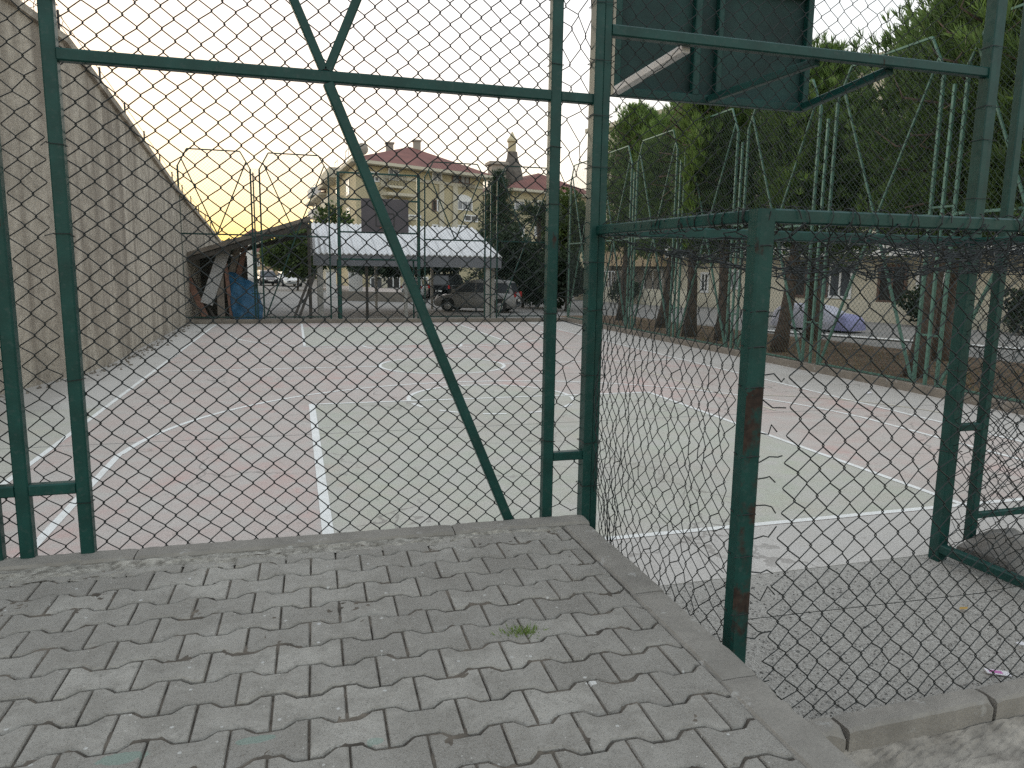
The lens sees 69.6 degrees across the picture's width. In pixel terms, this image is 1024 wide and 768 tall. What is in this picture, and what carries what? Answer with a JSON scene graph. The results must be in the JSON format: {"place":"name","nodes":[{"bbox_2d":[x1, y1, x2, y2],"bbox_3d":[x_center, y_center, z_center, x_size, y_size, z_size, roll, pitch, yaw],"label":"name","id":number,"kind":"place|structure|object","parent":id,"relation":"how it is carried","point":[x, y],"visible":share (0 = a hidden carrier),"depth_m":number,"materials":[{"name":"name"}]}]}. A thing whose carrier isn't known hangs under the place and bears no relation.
{"place":"outdoors","nodes":[
{"label":"outdoors","id":0,"kind":"place"},
{"bbox_2d":[323,286,438,297],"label":"sidewalk","id":1,"kind":"structure","parent":0,"point":[380,289],"depth_m":60.28,"materials":[{"name":"grey concrete"}]},
{"bbox_2d":[0,527,804,767],"bbox_3d":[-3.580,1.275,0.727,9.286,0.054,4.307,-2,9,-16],"label":"pavement","id":2,"kind":"structure","parent":0,"point":[407,719],"depth_m":2.59,"materials":[{"name":"concrete"}]},
{"bbox_2d":[0,527,561,585],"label":"mortar strip","id":3,"kind":"object","parent":2,"relation":"on","point":[21,576],"visible":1,"depth_m":3.54,"materials":[{"name":"grey concrete"}]},
{"bbox_2d":[491,623,548,638],"bbox_3d":[0.030,0.972,2.872,0.230,0.082,0.129,2,9,9],"label":"grass tuft","id":4,"kind":"object","parent":2,"relation":"on","point":[526,630],"visible":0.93,"depth_m":2.87,"materials":[{"name":"green plant"}]},
{"bbox_2d":[22,0,932,240],"label":"sky","id":5,"kind":"structure","parent":0,"point":[578,122],"materials":[{"name":"white"}]},
{"bbox_2d":[0,322,1023,586],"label":"court","id":6,"kind":"object","parent":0,"point":[780,416],"visible":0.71,"depth_m":8.15,"materials":[{"name":"paint"}]},
{"bbox_2d":[0,325,193,399],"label":"kerb","id":7,"kind":"object","parent":6,"relation":"on","point":[94,372],"visible":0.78,"depth_m":15.47,"materials":[{"name":"concrete"}]},
{"bbox_2d":[0,515,589,571],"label":"back kerb","id":8,"kind":"structure","parent":6,"relation":"on","point":[113,556],"depth_m":3.73,"materials":[{"name":"concrete"}]},
{"bbox_2d":[0,136,37,558],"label":"chain link fence","id":9,"kind":"object","parent":8,"relation":"on","point":[16,416],"visible":0.62,"depth_m":3.38,"materials":[{"name":"green metal"}]},
{"bbox_2d":[0,0,76,560],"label":"fence","id":10,"kind":"object","parent":8,"relation":"on","point":[50,488],"visible":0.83,"depth_m":3.42,"materials":[{"name":"green metal"}]},
{"bbox_2d":[37,0,563,553],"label":"chain link fence","id":11,"kind":"object","parent":8,"relation":"on","point":[55,56],"visible":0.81,"depth_m":3.66,"materials":[{"name":"metal"}]},
{"bbox_2d":[0,322,1023,556],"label":"court markings","id":12,"kind":"object","parent":6,"relation":"on","point":[325,515],"visible":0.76,"depth_m":8.00,"materials":[{"name":"white paint"}]},
{"bbox_2d":[565,160,586,319],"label":"chain link fence","id":13,"kind":"object","parent":6,"relation":"on","point":[568,310],"visible":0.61,"depth_m":27.08,"materials":[{"name":"green metal"}]},
{"bbox_2d":[602,145,633,327],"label":"chain link fence","id":14,"kind":"object","parent":6,"relation":"on","point":[628,239],"visible":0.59,"depth_m":23.27,"materials":[{"name":"green metal"}]},
{"bbox_2d":[628,129,679,336],"bbox_3d":[4.054,-4.180,21.182,0.077,5.728,2.812,-2,9,-16],"label":"chain link fence","id":15,"kind":"object","parent":6,"relation":"on","point":[653,240],"visible":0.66,"depth_m":21.07,"materials":[{"name":"green metal"}]},
{"bbox_2d":[673,108,741,347],"bbox_3d":[4.849,-3.747,18.490,0.077,5.728,2.812,-2,9,-16],"label":"chain link fence","id":16,"kind":"object","parent":6,"relation":"on","point":[738,135],"visible":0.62,"depth_m":18.09,"materials":[{"name":"green metal"}]},
{"bbox_2d":[500,327,942,412],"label":"faded court markings","id":17,"kind":"object","parent":6,"relation":"on","point":[724,394],"visible":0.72,"depth_m":11.83,"materials":[{"name":"white paint"}]},
{"bbox_2d":[566,317,1023,414],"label":"side kerb","id":18,"kind":"structure","parent":6,"relation":"on","point":[937,392],"depth_m":14.00,"materials":[{"name":"concrete"}]},
{"bbox_2d":[628,172,635,328],"bbox_3d":[3.665,-3.936,22.593,0.050,4.960,0.420,-2,9,-16],"label":"fence pole","id":19,"kind":"object","parent":18,"relation":"on","point":[631,246],"visible":0.43,"depth_m":22.55,"materials":[{"name":"green metal"}]},
{"bbox_2d":[670,159,682,336],"bbox_3d":[4.454,-3.507,19.920,0.050,4.960,0.420,-2,9,-16],"label":"fence pole","id":20,"kind":"object","parent":18,"relation":"on","point":[676,259],"visible":0.45,"depth_m":19.94,"materials":[{"name":"green metal"}]},
{"bbox_2d":[729,142,743,347],"bbox_3d":[5.246,-3.076,17.238,0.050,4.960,0.420,-2,9,-16],"label":"fence pole","id":21,"kind":"object","parent":18,"relation":"on","point":[739,205],"visible":0.64,"depth_m":17.25,"materials":[{"name":"green metal"}]},
{"bbox_2d":[730,79,826,361],"bbox_3d":[5.638,-3.318,15.816,0.077,5.728,2.812,-2,9,-16],"label":"chain link fence","id":22,"kind":"object","parent":18,"relation":"on","point":[800,355],"visible":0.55,"depth_m":15.43,"materials":[{"name":"green metal"}]},
{"bbox_2d":[805,119,829,362],"bbox_3d":[6.043,-2.642,14.536,0.050,4.960,0.420,-2,9,-16],"label":"fence pole","id":23,"kind":"object","parent":18,"relation":"on","point":[818,243],"visible":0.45,"depth_m":14.52,"materials":[{"name":"green metal"}]},
{"bbox_2d":[919,84,956,384],"bbox_3d":[6.844,-2.206,11.825,0.050,4.960,0.420,-2,9,-16],"label":"fence pole","id":24,"kind":"object","parent":18,"relation":"on","point":[943,200],"visible":0.72,"depth_m":11.72,"materials":[{"name":"green metal"}]},
{"bbox_2d":[811,36,951,382],"bbox_3d":[6.441,-2.881,13.096,0.077,5.728,2.812,-2,9,-16],"label":"chain link fence","id":25,"kind":"object","parent":6,"relation":"on","point":[912,375],"visible":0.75,"depth_m":12.82,"materials":[{"name":"green metal"}]},
{"bbox_2d":[925,3,1023,402],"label":"chain link fence","id":26,"kind":"object","parent":6,"relation":"on","point":[947,276],"visible":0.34,"depth_m":11.24,"materials":[{"name":"green metal"}]},
{"bbox_2d":[200,278,1023,362],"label":"road","id":27,"kind":"structure","parent":0,"point":[281,293],"depth_m":32.16,"materials":[{"name":"grey asphalt"}]},
{"bbox_2d":[217,273,224,318],"bbox_3d":[-10.143,-3.336,25.640,0.242,2.126,0.965,-2,9,-20],"label":"plank","id":28,"kind":"object","parent":27,"relation":"on","point":[221,301],"visible":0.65,"depth_m":25.52,"materials":[{"name":"wood"}]},
{"bbox_2d":[224,263,232,318],"bbox_3d":[-9.886,-3.315,25.692,0.135,2.025,1.047,-4,10,-29],"label":"plank","id":29,"kind":"object","parent":27,"relation":"on","point":[228,289],"visible":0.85,"depth_m":25.67,"materials":[{"name":"wood"}]},
{"bbox_2d":[228,272,262,318],"bbox_3d":[-9.376,-3.095,25.845,1.228,1.628,1.317,-2,9,-16],"label":"tarpaulin","id":30,"kind":"object","parent":27,"relation":"on","point":[238,291],"visible":0.68,"depth_m":25.66,"materials":[{"name":"blue plastic"}]},
{"bbox_2d":[186,216,312,318],"bbox_3d":[-9.945,-4.301,27.152,4.970,3.824,3.650,-2,9,-16],"label":"lean to","id":31,"kind":"object","parent":27,"relation":"on","point":[281,227],"visible":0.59,"depth_m":26.13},
{"bbox_2d":[189,274,207,316],"bbox_3d":[-10.928,-3.195,25.325,1.319,1.809,0.167,7,11,33],"label":"plank","id":32,"kind":"object","parent":31,"relation":"attached to","point":[197,296],"visible":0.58,"depth_m":25.25,"materials":[{"name":"brown wood"}]},
{"bbox_2d":[200,245,230,305],"bbox_3d":[-10.272,-3.839,25.626,0.332,2.197,1.366,4,9,19],"label":"plank","id":33,"kind":"object","parent":31,"relation":"attached to","point":[214,272],"visible":0.73,"depth_m":25.56,"materials":[{"name":"grey wood"}]},
{"bbox_2d":[228,241,242,272],"bbox_3d":[-9.903,-4.559,26.411,0.147,1.259,0.586,9,12,42],"label":"plank","id":34,"kind":"object","parent":31,"relation":"on","point":[235,254],"visible":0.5,"depth_m":26.38,"materials":[{"name":"brown wood"}]},
{"bbox_2d":[236,245,247,274],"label":"plank","id":35,"kind":"object","parent":31,"relation":"on","point":[241,261],"visible":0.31,"depth_m":26.58,"materials":[{"name":"brown wood"}]},
{"bbox_2d":[294,280,307,315],"bbox_3d":[-7.452,-3.025,26.115,0.101,1.354,0.890,5,10,25],"label":"plank","id":36,"kind":"object","parent":31,"relation":"attached to","point":[302,297],"visible":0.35,"depth_m":26.12,"materials":[{"name":"grey wood"}]},
{"bbox_2d":[299,273,315,315],"bbox_3d":[-7.301,-3.165,26.295,0.103,1.586,1.167,4,9,17],"label":"plank","id":37,"kind":"object","parent":31,"relation":"attached to","point":[305,300],"visible":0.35,"depth_m":26.20,"materials":[{"name":"wood"}]},
{"bbox_2d":[257,270,279,285],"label":"parked car","id":38,"kind":"object","parent":27,"relation":"on","point":[267,276],"visible":0.46,"depth_m":71.31,"materials":[{"name":"silver paint"}]},
{"bbox_2d":[277,271,301,286],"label":"parked car","id":39,"kind":"object","parent":27,"relation":"on","point":[285,280],"visible":0.46,"depth_m":69.30,"materials":[{"name":"white paint"}]},
{"bbox_2d":[259,229,326,290],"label":"tree","id":40,"kind":"object","parent":27,"relation":"on","point":[294,261],"visible":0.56,"depth_m":57.52,"materials":[{"name":"green plant"}]},
{"bbox_2d":[325,270,336,296],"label":"gate pier","id":41,"kind":"structure","parent":27,"relation":"on","point":[333,279],"depth_m":48.01,"materials":[{"name":"beige paint"}]},
{"bbox_2d":[313,199,353,269],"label":"tree","id":42,"kind":"object","parent":27,"relation":"on","point":[333,218],"visible":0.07,"depth_m":59.12,"materials":[{"name":"green plant"}]},
{"bbox_2d":[348,270,362,290],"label":"gate pier","id":43,"kind":"structure","parent":27,"relation":"on","point":[358,282],"depth_m":48.44,"materials":[{"name":"beige paint"}]},
{"bbox_2d":[342,291,411,301],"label":"wall","id":44,"kind":"structure","parent":27,"relation":"on","point":[396,297],"depth_m":42.32,"materials":[{"name":"concrete"}]},
{"bbox_2d":[336,171,420,318],"bbox_3d":[-4.794,-4.754,26.309,2.850,5.228,1.318,-2,9,-16],"label":"goal cage","id":45,"kind":"object","parent":27,"relation":"on","point":[339,278],"visible":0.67,"depth_m":25.68,"materials":[{"name":"green paint"}]},
{"bbox_2d":[361,198,408,233],"bbox_3d":[-4.321,-5.689,24.975,1.580,1.100,1.243,-2,9,-16],"label":"backboard","id":46,"kind":"object","parent":45,"relation":"attached to","point":[368,212],"visible":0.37,"depth_m":24.82,"materials":[{"name":"metal"}]},
{"bbox_2d":[341,266,461,281],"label":"tree","id":47,"kind":"object","parent":27,"relation":"on","point":[444,270],"visible":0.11,"depth_m":46.10,"materials":[{"name":"green plant"}]},
{"bbox_2d":[310,222,501,317],"bbox_3d":[-4.257,-4.915,31.871,8.522,3.841,6.500,-2,9,-16],"label":"canopy","id":48,"kind":"object","parent":27,"relation":"on","point":[467,254],"visible":0.62,"depth_m":29.32,"materials":[{"name":"grey metal"}]},
{"bbox_2d":[401,278,427,298],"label":"parked car","id":49,"kind":"object","parent":27,"relation":"on","point":[421,283],"visible":0.17,"depth_m":46.26,"materials":[{"name":"white paint"}]},
{"bbox_2d":[428,273,462,298],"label":"parked van","id":50,"kind":"object","parent":27,"relation":"on","point":[436,280],"visible":0.35,"depth_m":46.15,"materials":[{"name":"black paint"}]},
{"bbox_2d":[434,279,521,312],"bbox_3d":[-1.581,-4.078,33.903,3.910,1.476,1.854,3,9,11],"label":"parked car","id":51,"kind":"object","parent":27,"relation":"on","point":[454,300],"visible":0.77,"depth_m":33.22,"materials":[{"name":"silver metal"}]},
{"bbox_2d":[476,222,563,307],"bbox_3d":[0.209,-6.018,37.659,5.145,4.472,4.379,1,9,1],"label":"bush","id":52,"kind":"object","parent":27,"relation":"on","point":[512,264],"visible":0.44,"depth_m":36.49,"materials":[{"name":"green plant"}]},
{"bbox_2d":[509,195,566,302],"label":"palm tree","id":53,"kind":"object","parent":27,"relation":"on","point":[531,211],"visible":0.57,"depth_m":40.80,"materials":[{"name":"green plant"}]},
{"bbox_2d":[533,250,583,311],"bbox_3d":[2.480,-4.885,34.949,3.300,3.131,3.014,-2,9,-16],"label":"bush","id":54,"kind":"object","parent":27,"relation":"on","point":[562,283],"visible":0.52,"depth_m":34.39,"materials":[{"name":"green plant"}]},
{"bbox_2d":[541,186,585,256],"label":"tree","id":55,"kind":"object","parent":27,"relation":"on","point":[562,232],"visible":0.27,"depth_m":60.81,"materials":[{"name":"green plant"}]},
{"bbox_2d":[608,278,641,302],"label":"bush","id":56,"kind":"object","parent":27,"relation":"on","point":[613,297],"visible":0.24,"depth_m":43.17,"materials":[{"name":"green plant"}]},
{"bbox_2d":[770,303,865,331],"bbox_3d":[10.702,-2.372,25.871,1.252,0.892,3.171,-5,11,-34],"label":"covered car","id":57,"kind":"object","parent":27,"relation":"on","point":[843,321],"visible":0.42,"depth_m":24.94,"materials":[{"name":"fabric"}]},
{"bbox_2d":[769,330,1023,348],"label":"road edge marking","id":58,"kind":"object","parent":27,"relation":"on","point":[894,339],"depth_m":22.25,"materials":[{"name":"white paint"}]},
{"bbox_2d":[895,284,925,321],"bbox_3d":[15.648,-2.967,27.971,2.104,1.875,1.733,-2,9,-16],"label":"bush","id":59,"kind":"object","parent":27,"relation":"on","point":[901,301],"visible":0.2,"depth_m":27.95,"materials":[{"name":"green plant"}]},
{"bbox_2d":[1002,287,1023,333],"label":"bush","id":60,"kind":"object","parent":27,"relation":"on","point":[1009,308],"visible":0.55,"depth_m":24.80,"materials":[{"name":"green plant"}]},
{"bbox_2d":[560,315,1023,399],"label":"planting strip","id":61,"kind":"object","parent":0,"point":[897,369],"visible":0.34,"depth_m":16.21,"materials":[{"name":"brown plant"}]},
{"bbox_2d":[605,100,669,319],"bbox_3d":[4.652,-6.136,26.930,4.970,7.979,4.135,7,11,37],"label":"pine tree","id":62,"kind":"object","parent":61,"relation":"on","point":[623,128],"visible":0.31,"depth_m":26.09,"materials":[{"name":"green plant"}]},
{"bbox_2d":[617,102,755,327],"bbox_3d":[6.115,-5.556,24.165,3.949,7.704,5.245,-5,11,-33],"label":"pine tree","id":63,"kind":"object","parent":61,"relation":"on","point":[666,121],"visible":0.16,"depth_m":23.51,"materials":[{"name":"green plant"}]},
{"bbox_2d":[651,102,772,336],"bbox_3d":[5.466,-4.991,20.300,4.011,7.739,4.820,-3,10,-21],"label":"pine tree","id":64,"kind":"object","parent":61,"relation":"on","point":[692,152],"visible":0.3,"depth_m":18.93,"materials":[{"name":"green plant"}]},
{"bbox_2d":[671,105,789,340],"bbox_3d":[6.338,-4.810,19.183,3.795,7.760,5.114,-3,10,-25],"label":"pine tree","id":65,"kind":"object","parent":61,"relation":"on","point":[742,118],"visible":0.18,"depth_m":18.53,"materials":[{"name":"green plant"}]},
{"bbox_2d":[747,29,906,351],"bbox_3d":[7.440,-4.131,16.658,3.702,7.222,4.918,1,9,1],"label":"pine tree","id":66,"kind":"object","parent":61,"relation":"on","point":[824,72],"visible":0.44,"depth_m":15.85,"materials":[{"name":"green plant"}]},
{"bbox_2d":[788,41,899,340],"bbox_3d":[8.456,-4.817,19.342,4.052,7.819,4.870,1,9,3],"label":"pine tree","id":67,"kind":"object","parent":61,"relation":"on","point":[810,313],"depth_m":19.98,"materials":[{"name":"green plant"}]},
{"bbox_2d":[839,0,1023,377],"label":"pine tree","id":68,"kind":"object","parent":61,"relation":"on","point":[947,18],"visible":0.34,"depth_m":12.46,"materials":[{"name":"green plant"}]},
{"bbox_2d":[843,0,1023,360],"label":"pine tree","id":69,"kind":"object","parent":61,"relation":"on","point":[885,43],"visible":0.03,"depth_m":15.39,"materials":[{"name":"green plant"}]},
{"bbox_2d":[943,0,1023,214],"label":"pine tree","id":70,"kind":"object","parent":61,"relation":"on","point":[1011,42],"visible":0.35,"depth_m":10.90,"materials":[{"name":"green plant"}]},
{"bbox_2d":[660,555,1023,719],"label":"gravel ground","id":71,"kind":"structure","parent":0,"point":[861,664],"depth_m":4.10,"materials":[{"name":"grey gravel"}]},
{"bbox_2d":[552,0,1023,717],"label":"goal cage","id":72,"kind":"object","parent":71,"relation":"on","point":[760,234],"visible":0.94,"depth_m":3.76,"materials":[{"name":"green paint"}]},
{"bbox_2d":[610,0,892,112],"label":"backboard","id":73,"kind":"object","parent":72,"relation":"attached to","point":[645,16],"visible":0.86,"depth_m":4.98,"materials":[{"name":"green paint"}]},
{"bbox_2d":[957,528,1023,575],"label":"concrete block","id":74,"kind":"structure","parent":71,"relation":"on","point":[983,547],"depth_m":4.90,"materials":[{"name":"grey concrete"}]},
{"bbox_2d":[963,5,1023,539],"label":"chain link fence","id":75,"kind":"object","parent":74,"relation":"on","point":[1015,138],"visible":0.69,"depth_m":4.95,"materials":[{"name":"green metal"}]},
{"bbox_2d":[984,668,1011,676],"bbox_3d":[2.407,1.429,3.652,0.110,0.006,0.040,5,13,9],"label":"wrapper","id":76,"kind":"object","parent":71,"relation":"on","point":[1002,673],"visible":0.93,"depth_m":3.65,"materials":[{"name":"white plastic"}]},
{"label":"ground","id":77,"kind":"structure","parent":0,"visible":0},
{"bbox_2d":[0,0,231,394],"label":"retaining wall","id":78,"kind":"structure","parent":77,"relation":"on","point":[15,124],"depth_m":13.30,"materials":[{"name":"concrete"}]},
{"bbox_2d":[21,0,221,240],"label":"coping","id":79,"kind":"object","parent":78,"relation":"on","point":[99,68],"visible":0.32,"depth_m":15.30,"materials":[{"name":"concrete"}]},
{"bbox_2d":[192,277,214,316],"bbox_3d":[-10.761,-3.038,25.610,1.438,1.449,0.083,7,11,36],"label":"plank","id":80,"kind":"object","parent":78,"relation":"attached to","point":[208,307],"visible":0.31,"depth_m":25.57,"materials":[{"name":"brown wood"}]},
{"bbox_2d":[240,228,260,277],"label":"house","id":81,"kind":"structure","parent":77,"relation":"on","point":[250,269],"depth_m":116.58,"materials":[{"name":"white tile"}]},
{"bbox_2d":[251,248,277,274],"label":"house","id":82,"kind":"structure","parent":77,"relation":"on","point":[260,265],"depth_m":98.32,"materials":[{"name":"beige tile"}]},
{"bbox_2d":[186,317,566,323],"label":"kerb","id":83,"kind":"structure","parent":77,"relation":"on","point":[278,321],"depth_m":25.84,"materials":[{"name":"concrete"}]},
{"bbox_2d":[171,148,261,319],"bbox_3d":[-9.691,-4.814,24.228,2.614,5.589,0.076,-2,9,-16],"label":"chain link fence","id":84,"kind":"object","parent":83,"relation":"on","point":[241,235],"visible":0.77,"depth_m":24.19,"materials":[{"name":"green metal"}]},
{"bbox_2d":[249,172,262,318],"bbox_3d":[-8.552,-4.478,24.607,0.380,5.000,0.045,-2,9,-16],"label":"fence pole","id":85,"kind":"object","parent":83,"relation":"on","point":[255,233],"visible":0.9,"depth_m":24.55,"materials":[{"name":"green metal"}]},
{"bbox_2d":[254,152,336,318],"bbox_3d":[-7.310,-4.888,24.919,2.614,5.589,0.076,-2,9,-16],"label":"chain link fence","id":86,"kind":"object","parent":83,"relation":"on","point":[304,236],"visible":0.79,"depth_m":24.89,"materials":[{"name":"metal"}]},
{"bbox_2d":[420,161,489,317],"bbox_3d":[-2.050,-5.051,26.446,2.614,5.589,0.076,-2,9,-16],"label":"chain link fence","id":87,"kind":"object","parent":83,"relation":"on","point":[449,226],"visible":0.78,"depth_m":26.38,"materials":[{"name":"metal"}]},
{"bbox_2d":[485,185,495,317],"bbox_3d":[-0.776,-4.719,26.864,0.380,5.000,0.045,-2,9,-16],"label":"fence pole","id":88,"kind":"object","parent":83,"relation":"on","point":[490,294],"visible":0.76,"depth_m":26.78,"materials":[{"name":"green metal"}]},
{"bbox_2d":[491,165,559,317],"bbox_3d":[0.504,-5.130,27.187,2.614,5.589,0.076,-2,9,-16],"label":"chain link fence","id":89,"kind":"object","parent":83,"relation":"on","point":[497,245],"visible":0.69,"depth_m":27.09,"materials":[{"name":"metal"}]},
{"bbox_2d":[305,139,492,287],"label":"apartment building","id":90,"kind":"structure","parent":77,"relation":"on","point":[396,164],"depth_m":72.89,"materials":[{"name":"beige paint"}]},
{"bbox_2d":[370,277,380,287],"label":"window","id":91,"kind":"structure","parent":90,"relation":"in","point":[372,281],"depth_m":69.31,"materials":[{"name":"clear glass"}]},
{"bbox_2d":[387,277,399,287],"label":"window","id":92,"kind":"structure","parent":90,"relation":"in","point":[395,282],"depth_m":70.87,"materials":[{"name":"black glass"}]},
{"bbox_2d":[458,194,472,210],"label":"window","id":93,"kind":"structure","parent":90,"relation":"in","point":[461,206],"depth_m":75.50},
{"bbox_2d":[464,214,477,221],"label":"window","id":94,"kind":"structure","parent":90,"relation":"in","point":[470,218],"depth_m":76.34,"materials":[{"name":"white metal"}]},
{"bbox_2d":[461,168,526,283],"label":"cedar tree","id":95,"kind":"object","parent":77,"relation":"on","point":[505,218],"visible":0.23,"depth_m":44.16,"materials":[{"name":"green plant"}]},
{"bbox_2d":[483,132,585,266],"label":"apartment building","id":96,"kind":"structure","parent":77,"relation":"on","point":[510,159],"depth_m":87.91,"materials":[{"name":"beige paint"}]},
{"bbox_2d":[563,524,858,767],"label":"edge kerb","id":97,"kind":"structure","parent":77,"relation":"on","point":[803,741],"depth_m":2.67,"materials":[{"name":"concrete"}]},
{"bbox_2d":[574,51,1023,332],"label":"apartment building","id":98,"kind":"structure","parent":77,"relation":"on","point":[871,297],"depth_m":33.88,"materials":[{"name":"beige concrete"}]},
{"bbox_2d":[700,272,709,292],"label":"window","id":99,"kind":"structure","parent":98,"relation":"in","point":[702,275],"depth_m":41.25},
{"bbox_2d":[784,262,806,297],"bbox_3d":[13.900,-5.136,36.052,0.068,1.759,1.279,-4,10,-30],"label":"window","id":100,"kind":"structure","parent":98,"relation":"in","point":[800,285],"depth_m":35.84,"materials":[{"name":"black glass"}]},
{"bbox_2d":[805,262,829,297],"bbox_3d":[14.522,-4.988,35.008,0.068,1.706,1.303,-4,10,-30],"label":"window","id":101,"kind":"structure","parent":98,"relation":"in","point":[827,284],"depth_m":34.67,"materials":[{"name":"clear glass"}]},
{"bbox_2d":[827,262,853,298],"bbox_3d":[15.133,-4.769,33.991,0.068,1.656,1.237,-4,10,-30],"label":"window","id":102,"kind":"structure","parent":98,"relation":"in","point":[840,290],"depth_m":34.02,"materials":[{"name":"clear glass"}]},
{"bbox_2d":[876,264,908,303],"bbox_3d":[16.422,-4.332,31.845,0.068,1.681,1.336,-4,10,-30],"label":"window","id":103,"kind":"structure","parent":98,"relation":"in","point":[895,284],"depth_m":31.84,"materials":[{"name":"black glass"}]},
{"bbox_2d":[916,268,945,287],"bbox_3d":[17.274,-4.072,30.423,0.068,1.605,1.232,-4,10,-30],"label":"window","id":104,"kind":"structure","parent":98,"relation":"in","point":[920,276],"depth_m":30.78,"materials":[{"name":"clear glass"}]},
{"bbox_2d":[807,678,1023,751],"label":"gravel kerb","id":105,"kind":"structure","parent":77,"relation":"on","point":[870,728],"depth_m":3.28,"materials":[{"name":"grey concrete"}]},
{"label":"lower pavement bed","id":106,"kind":"structure","parent":0,"visible":0},
{"bbox_2d":[843,716,1023,767],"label":"dirt strip","id":107,"kind":"object","parent":106,"relation":"on","point":[999,743],"visible":0.91,"depth_m":3.20,"materials":[{"name":"grey soil"}]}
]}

